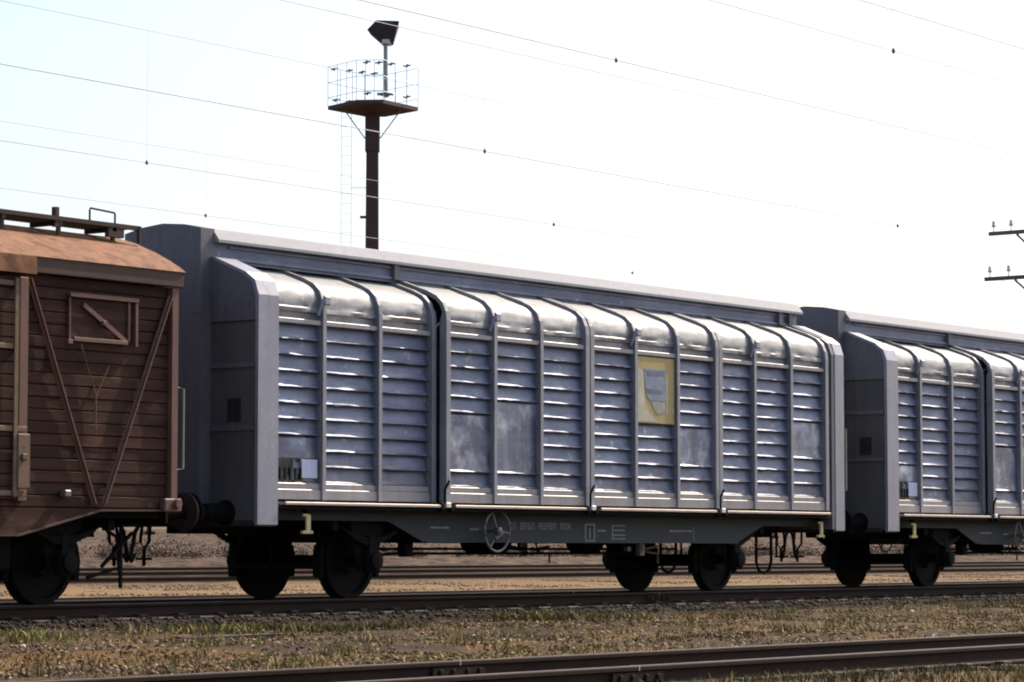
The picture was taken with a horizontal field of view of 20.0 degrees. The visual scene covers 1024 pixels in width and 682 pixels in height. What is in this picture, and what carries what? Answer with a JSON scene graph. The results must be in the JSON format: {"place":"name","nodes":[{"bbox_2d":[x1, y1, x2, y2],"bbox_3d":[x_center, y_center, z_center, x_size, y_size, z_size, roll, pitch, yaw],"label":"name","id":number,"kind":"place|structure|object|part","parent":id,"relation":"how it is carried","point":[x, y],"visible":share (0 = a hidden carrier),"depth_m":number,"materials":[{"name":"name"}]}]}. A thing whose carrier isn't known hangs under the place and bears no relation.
{"place":"outdoors","nodes":[
{"label":"outdoors","id":0,"kind":"place"},
{"bbox_2d":[0,568,1023,681],"bbox_3d":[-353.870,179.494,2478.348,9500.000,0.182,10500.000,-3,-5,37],"label":"ground","id":1,"kind":"structure","parent":0,"point":[239,648],"depth_m":30.04,"materials":[{"name":"soil"}]},
{"bbox_2d":[175,633,274,639],"bbox_3d":[-2.903,2.978,29.116,1.001,0.075,0.388,3,-5,-37],"label":"board","id":2,"kind":"object","parent":1,"relation":"on","point":[267,635],"visible":0.46,"depth_m":29.04,"materials":[{"name":"wood"}]},
{"bbox_2d":[328,20,417,249],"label":"light mast","id":3,"kind":"object","parent":1,"relation":"on","point":[372,112],"visible":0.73,"depth_m":113.73,"materials":[{"name":"brown metal"}]},
{"bbox_2d":[0,572,1022,586],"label":"ballast bed","id":4,"kind":"object","parent":1,"relation":"on","point":[108,584],"visible":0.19,"depth_m":89.30,"materials":[{"name":"grey gravel"}]},
{"bbox_2d":[0,567,1023,584],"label":"railway track","id":5,"kind":"structure","parent":4,"relation":"on","point":[143,579],"depth_m":87.16,"materials":[{"name":"metal"}]},
{"bbox_2d":[0,600,1023,681],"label":"dry grass","id":6,"kind":"structure","parent":1,"relation":"on","point":[281,655],"depth_m":27.79,"materials":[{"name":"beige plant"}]},
{"bbox_2d":[0,596,1023,632],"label":"ballast bed","id":7,"kind":"object","parent":1,"relation":"on","point":[418,618],"visible":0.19,"depth_m":36.10,"materials":[{"name":"grey gravel"}]},
{"bbox_2d":[0,583,1023,623],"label":"railway track","id":8,"kind":"structure","parent":7,"relation":"on","point":[17,612],"depth_m":37.92,"materials":[{"name":"metal"}]},
{"bbox_2d":[0,207,198,604],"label":"covered wagon","id":9,"kind":"object","parent":8,"relation":"on","point":[89,327],"visible":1,"depth_m":31.70,"materials":[{"name":"brown wood"}]},
{"bbox_3d":[-6.466,0.370,29.010,0.160,2.361,4.440,-3,-5,37],"label":"door","id":10,"kind":"part","parent":9,"relation":"part of","materials":[{"name":"wood"}]},
{"bbox_2d":[94,224,846,599],"bbox_3d":[-0.069,1.244,39.922,2.931,4.520,14.610,-3,-5,37],"label":"covered wagon","id":11,"kind":"object","parent":8,"relation":"on","point":[350,410],"visible":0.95,"depth_m":37.54,"materials":[{"name":"grey paint"}]},
{"bbox_2d":[773,306,1023,587],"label":"covered wagon","id":12,"kind":"object","parent":8,"relation":"on","point":[935,455],"visible":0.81,"depth_m":47.48,"materials":[{"name":"grey metal"}]},
{"bbox_2d":[0,593,1023,629],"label":"track ballast","id":13,"kind":"structure","parent":7,"relation":"on","point":[98,620],"depth_m":36.88,"materials":[{"name":"gravel"}]},
{"bbox_2d":[0,596,1023,643],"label":"green weeds","id":14,"kind":"object","parent":1,"relation":"on","point":[186,628],"visible":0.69,"depth_m":31.84,"materials":[{"name":"green plant"}]},
{"bbox_2d":[93,564,955,571],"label":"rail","id":15,"kind":"object","parent":1,"relation":"on","point":[459,568],"visible":0.04,"depth_m":135.80,"materials":[{"name":"metal"}]},
{"bbox_2d":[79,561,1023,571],"bbox_3d":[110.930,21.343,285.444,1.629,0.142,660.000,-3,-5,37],"label":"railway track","id":16,"kind":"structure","parent":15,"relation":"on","point":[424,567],"depth_m":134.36,"materials":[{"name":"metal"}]},
{"bbox_2d":[111,567,1009,576],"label":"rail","id":17,"kind":"object","parent":1,"relation":"on","point":[526,572],"visible":0.12,"depth_m":111.61,"materials":[{"name":"brown metal"}]},
{"bbox_2d":[79,564,1023,576],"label":"railway track","id":18,"kind":"structure","parent":17,"relation":"on","point":[297,572],"depth_m":109.33,"materials":[{"name":"metal"}]},
{"bbox_2d":[639,661,1023,681],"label":"sparse grass","id":19,"kind":"structure","parent":1,"relation":"on","point":[833,676],"depth_m":19.31,"materials":[{"name":"plant"}]},
{"bbox_2d":[984,219,1023,288],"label":"line pole","id":20,"kind":"object","parent":1,"relation":"on","point":[1008,269],"visible":1,"depth_m":62.70,"materials":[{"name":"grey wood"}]},
{"bbox_2d":[0,0,1021,295],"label":"overhead line","id":21,"kind":"object","parent":20,"relation":"hanging from","point":[462,210],"visible":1,"depth_m":46.48,"materials":[{"name":"black metal"}]},
{"bbox_2d":[0,572,1023,598],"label":"pale gravel","id":22,"kind":"structure","parent":0,"point":[169,587],"depth_m":73.92,"materials":[{"name":"beige gravel"}]},
{"bbox_2d":[0,0,1023,248],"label":"overhead line","id":23,"kind":"object","parent":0,"point":[526,158],"visible":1,"depth_m":40.73,"materials":[{"name":"black metal"}]},
{"bbox_2d":[0,0,1023,529],"label":"sky","id":24,"kind":"structure","parent":0,"point":[706,40],"materials":[{"name":"white"}]},
{"bbox_2d":[2,121,1023,325],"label":"overhead line","id":25,"kind":"object","parent":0,"point":[205,215],"visible":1,"depth_m":54.06,"materials":[{"name":"grey metal"}]},
{"bbox_2d":[77,529,1023,567],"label":"gravel bank","id":26,"kind":"structure","parent":0,"point":[88,561],"depth_m":179.70,"materials":[{"name":"gravel"}]},
{"bbox_2d":[79,532,1023,559],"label":"dry scrub","id":27,"kind":"object","parent":26,"relation":"on","point":[102,554],"visible":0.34,"depth_m":159.03,"materials":[{"name":"brown plant"}]},
{"bbox_2d":[360,0,1023,156],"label":"overhead line","id":28,"kind":"object","parent":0,"point":[616,60],"visible":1,"depth_m":37.92,"materials":[{"name":"grey metal"}]},
{"bbox_2d":[710,0,1022,86],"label":"overhead line","id":29,"kind":"object","parent":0,"point":[893,50],"visible":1,"depth_m":31.50,"materials":[{"name":"metal"}]},
{"bbox_2d":[860,0,1023,49],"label":"overhead line","id":30,"kind":"object","parent":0,"point":[940,24],"depth_m":24.64,"materials":[{"name":"metal"}]},
{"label":"ballast bed","id":31,"kind":"structure","parent":0,"visible":0},
{"bbox_2d":[27,632,1023,681],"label":"railway track","id":32,"kind":"structure","parent":31,"relation":"on","point":[762,660],"depth_m":20.83,"materials":[{"name":"metal"}]},
{"bbox_2d":[774,662,1023,680],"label":"track ballast","id":33,"kind":"structure","parent":31,"relation":"on","point":[900,671],"depth_m":22.64,"materials":[{"name":"gravel"}]},
{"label":"ballast bed","id":34,"kind":"structure","parent":0,"visible":0},
{"bbox_2d":[0,580,1023,602],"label":"railway track","id":35,"kind":"structure","parent":34,"relation":"on","point":[412,592],"depth_m":47.07,"materials":[{"name":"metal"}]}
]}

